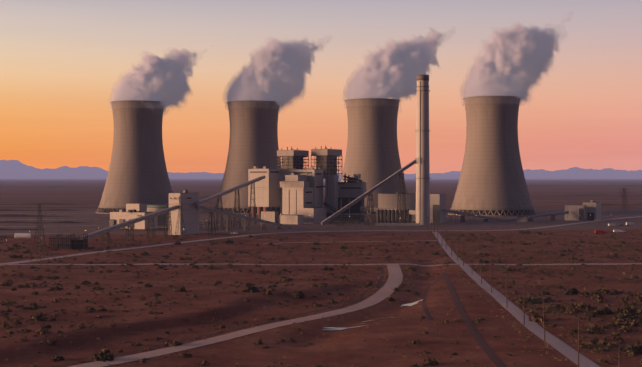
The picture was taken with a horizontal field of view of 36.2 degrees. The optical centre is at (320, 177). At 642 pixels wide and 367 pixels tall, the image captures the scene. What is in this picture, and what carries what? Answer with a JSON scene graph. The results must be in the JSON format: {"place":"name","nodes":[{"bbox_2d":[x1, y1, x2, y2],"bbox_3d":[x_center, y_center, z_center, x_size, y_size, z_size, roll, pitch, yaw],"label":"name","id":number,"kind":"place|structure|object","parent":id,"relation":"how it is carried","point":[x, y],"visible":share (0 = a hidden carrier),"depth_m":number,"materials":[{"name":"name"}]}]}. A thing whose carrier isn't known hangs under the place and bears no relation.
{"place":"outdoors","nodes":[
{"label":"outdoors","id":0,"kind":"place"},
{"bbox_2d":[55,265,383,366],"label":"road edge","id":1,"kind":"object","parent":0,"point":[368,289],"depth_m":331.51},
{"bbox_2d":[0,179,641,366],"bbox_3d":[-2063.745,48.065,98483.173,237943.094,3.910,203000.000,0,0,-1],"label":"ground","id":2,"kind":"structure","parent":0,"point":[229,353],"depth_m":438.14,"materials":[{"name":"soil"}]},
{"bbox_2d":[0,228,44,229],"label":"field strip","id":3,"kind":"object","parent":2,"relation":"on","point":[19,229],"visible":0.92,"depth_m":917.70,"materials":[{"name":"soil"}]},
{"bbox_2d":[10,213,55,213],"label":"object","id":4,"kind":"structure","parent":2,"relation":"on","point":[33,213],"depth_m":1346.27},
{"bbox_2d":[0,214,72,216],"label":"field strip","id":5,"kind":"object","parent":2,"relation":"on","point":[11,215],"visible":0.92,"depth_m":1235.65,"materials":[{"name":"soil"}]},
{"bbox_2d":[23,203,53,261],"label":"pylon","id":6,"kind":"object","parent":2,"relation":"on","point":[38,232],"visible":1,"depth_m":575.50,"materials":[{"name":"grey metal"}]},
{"bbox_2d":[0,221,86,222],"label":"field strip","id":7,"kind":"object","parent":2,"relation":"on","point":[40,222],"visible":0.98,"depth_m":1061.69,"materials":[{"name":"soil"}]},
{"bbox_2d":[0,209,88,210],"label":"field strip","id":8,"kind":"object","parent":2,"relation":"on","point":[42,210],"visible":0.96,"depth_m":1461.79,"materials":[{"name":"soil"}]},
{"bbox_2d":[28,219,63,219],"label":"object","id":9,"kind":"structure","parent":2,"relation":"on","point":[45,219],"depth_m":1151.92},
{"bbox_2d":[0,203,98,204],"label":"field strip","id":10,"kind":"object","parent":2,"relation":"on","point":[49,204],"visible":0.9,"depth_m":1781.75,"materials":[{"name":"soil"}]},
{"bbox_2d":[25,196,192,237],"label":"pylon","id":11,"kind":"object","parent":2,"relation":"on","point":[183,226],"visible":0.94,"depth_m":797.25,"materials":[{"name":"grey metal"}]},
{"bbox_2d":[95,100,172,213],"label":"cooling tower","id":12,"kind":"structure","parent":2,"relation":"on","point":[137,172],"depth_m":1348.71,"materials":[{"name":"concrete"}]},
{"bbox_2d":[0,227,332,260],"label":"road edge","id":13,"kind":"object","parent":2,"relation":"on","point":[145,243],"visible":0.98,"depth_m":703.67,"materials":[{"name":"grey metal"}]},
{"bbox_2d":[16,223,419,238],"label":"wall","id":14,"kind":"structure","parent":2,"relation":"on","point":[398,224],"depth_m":1000.38,"materials":[{"name":"concrete"}]},
{"bbox_2d":[70,264,402,366],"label":"road","id":15,"kind":"structure","parent":2,"relation":"on","point":[394,280],"depth_m":322.15,"materials":[{"name":"grey asphalt"}]},
{"bbox_2d":[212,100,281,213],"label":"cooling tower","id":16,"kind":"structure","parent":2,"relation":"on","point":[253,140],"depth_m":1351.38,"materials":[{"name":"concrete"}]},
{"bbox_2d":[4,81,595,249],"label":"plant","id":17,"kind":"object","parent":2,"relation":"on","point":[354,208],"depth_m":1075.50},
{"bbox_2d":[147,205,168,207],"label":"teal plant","id":18,"kind":"object","parent":17,"relation":"on","point":[157,206],"visible":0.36,"depth_m":943.11,"materials":[{"name":"teal"}]},
{"bbox_2d":[113,149,596,216],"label":"plant roof","id":19,"kind":"structure","parent":17,"relation":"attached to","point":[311,207],"depth_m":1077.22,"materials":[{"name":"grey metal"}]},
{"bbox_2d":[0,230,641,366],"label":"shrubs","id":20,"kind":"object","parent":2,"relation":"on","point":[627,313],"visible":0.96,"depth_m":410.76,"materials":[{"name":"green plant"}]},
{"bbox_2d":[0,216,641,265],"bbox_3d":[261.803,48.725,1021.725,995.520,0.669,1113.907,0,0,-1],"label":"road","id":21,"kind":"structure","parent":2,"relation":"on","point":[16,262],"depth_m":777.35,"materials":[{"name":"grey asphalt"}]},
{"bbox_2d":[49,171,593,248],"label":"plant equipment","id":22,"kind":"object","parent":2,"relation":"on","point":[79,242],"visible":0.77,"depth_m":1040.95,"materials":[{"name":"grey metal"}]},
{"bbox_2d":[80,158,568,238],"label":"conveyor","id":23,"kind":"object","parent":2,"relation":"on","point":[235,188],"visible":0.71,"depth_m":942.60,"materials":[{"name":"grey metal"}]},
{"bbox_2d":[200,176,475,224],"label":"plant pipe","id":24,"kind":"object","parent":2,"relation":"on","point":[349,214],"visible":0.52,"depth_m":1066.58,"materials":[{"name":"grey metal"}]},
{"bbox_2d":[322,325,366,330],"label":"puddle","id":25,"kind":"object","parent":2,"relation":"on","point":[332,328],"visible":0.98,"depth_m":323.17,"materials":[{"name":"grey liquid"}]},
{"bbox_2d":[110,169,600,234],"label":"plant buildings","id":26,"kind":"structure","parent":2,"relation":"on","point":[296,209],"depth_m":1063.53,"materials":[{"name":"beige concrete"}]},
{"bbox_2d":[251,207,267,217],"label":"plant rust","id":27,"kind":"object","parent":26,"relation":"attached to","point":[258,210],"visible":0.4,"depth_m":1081.05,"materials":[{"name":"brown metal"}]},
{"bbox_2d":[147,149,592,227],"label":"plant buildings","id":28,"kind":"structure","parent":2,"relation":"on","point":[272,216],"depth_m":1099.29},
{"bbox_2d":[340,98,407,214],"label":"cooling tower","id":29,"kind":"structure","parent":2,"relation":"on","point":[372,157],"depth_m":1313.02,"materials":[{"name":"concrete"}]},
{"bbox_2d":[401,299,422,306],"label":"puddle","id":30,"kind":"object","parent":2,"relation":"on","point":[411,304],"visible":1,"depth_m":385.82,"materials":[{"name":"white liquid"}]},
{"bbox_2d":[416,74,429,224],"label":"chimney","id":31,"kind":"object","parent":2,"relation":"on","point":[422,171],"visible":0.94,"depth_m":1025.72,"materials":[{"name":"concrete"}]},
{"bbox_2d":[422,278,441,319],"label":"track rut","id":32,"kind":"structure","parent":2,"relation":"on","point":[426,311],"depth_m":389.26,"materials":[{"name":"soil"}]},
{"bbox_2d":[442,273,506,366],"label":"track rut","id":33,"kind":"structure","parent":2,"relation":"on","point":[489,352],"depth_m":320.79,"materials":[{"name":"soil"}]},
{"bbox_2d":[448,96,536,215],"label":"cooling tower","id":34,"kind":"structure","parent":2,"relation":"on","point":[492,181],"depth_m":1271.61,"materials":[{"name":"concrete"}]},
{"bbox_2d":[432,232,599,366],"bbox_3d":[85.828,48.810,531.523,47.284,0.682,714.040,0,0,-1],"label":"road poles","id":35,"kind":"object","parent":2,"relation":"on","point":[519,319],"visible":0.79,"depth_m":343.48,"materials":[{"name":"metal"}]},
{"bbox_2d":[434,232,586,366],"bbox_3d":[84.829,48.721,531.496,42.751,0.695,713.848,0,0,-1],"label":"road rut","id":36,"kind":"structure","parent":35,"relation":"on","point":[514,311],"depth_m":350.95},
{"bbox_2d":[436,232,594,366],"bbox_3d":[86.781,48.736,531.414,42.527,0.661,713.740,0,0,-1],"label":"road edge","id":37,"kind":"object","parent":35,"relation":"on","point":[521,313],"visible":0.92,"depth_m":346.27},
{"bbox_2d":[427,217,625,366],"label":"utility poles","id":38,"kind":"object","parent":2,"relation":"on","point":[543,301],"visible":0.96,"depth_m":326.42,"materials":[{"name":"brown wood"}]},
{"bbox_2d":[527,185,641,185],"bbox_3d":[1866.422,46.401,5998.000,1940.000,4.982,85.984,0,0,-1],"label":"berm","id":39,"kind":"structure","parent":2,"relation":"on","point":[572,185],"depth_m":5978.59,"materials":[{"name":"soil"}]},
{"bbox_2d":[595,230,604,233],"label":"red truck","id":40,"kind":"object","parent":2,"relation":"on","point":[599,231],"visible":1,"depth_m":856.66,"materials":[{"name":"red paint"}]},
{"bbox_2d":[579,204,641,204],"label":"berm","id":41,"kind":"structure","parent":2,"relation":"on","point":[617,204],"depth_m":1761.45,"materials":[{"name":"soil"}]},
{"bbox_2d":[620,189,629,210],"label":"pylon","id":42,"kind":"object","parent":2,"relation":"on","point":[625,198],"visible":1,"depth_m":1428.10,"materials":[{"name":"grey metal"}]},
{"bbox_2d":[0,160,641,178],"bbox_3d":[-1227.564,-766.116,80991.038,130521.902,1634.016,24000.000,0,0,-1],"label":"mountains","id":43,"kind":"structure","parent":0,"point":[13,169],"depth_m":76747.83,"materials":[{"name":"stone"}]},
{"bbox_2d":[0,0,641,173],"label":"sky","id":44,"kind":"structure","parent":0,"point":[574,67],"materials":[{"name":"orange"}]},
{"bbox_2d":[10,263,641,265],"bbox_3d":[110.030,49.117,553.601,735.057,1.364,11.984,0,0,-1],"label":"road","id":45,"kind":"structure","parent":0,"point":[339,264],"depth_m":553.99,"materials":[{"name":"grey asphalt"}]},
{"bbox_2d":[265,240,437,243],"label":"road track","id":46,"kind":"structure","parent":0,"point":[357,241],"depth_m":752.80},
{"bbox_2d":[189,170,631,175],"bbox_3d":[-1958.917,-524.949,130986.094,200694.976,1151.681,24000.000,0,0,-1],"label":"mountains","id":47,"kind":"structure","parent":0,"point":[454,172],"depth_m":132712.25,"materials":[{"name":"purple stone"}]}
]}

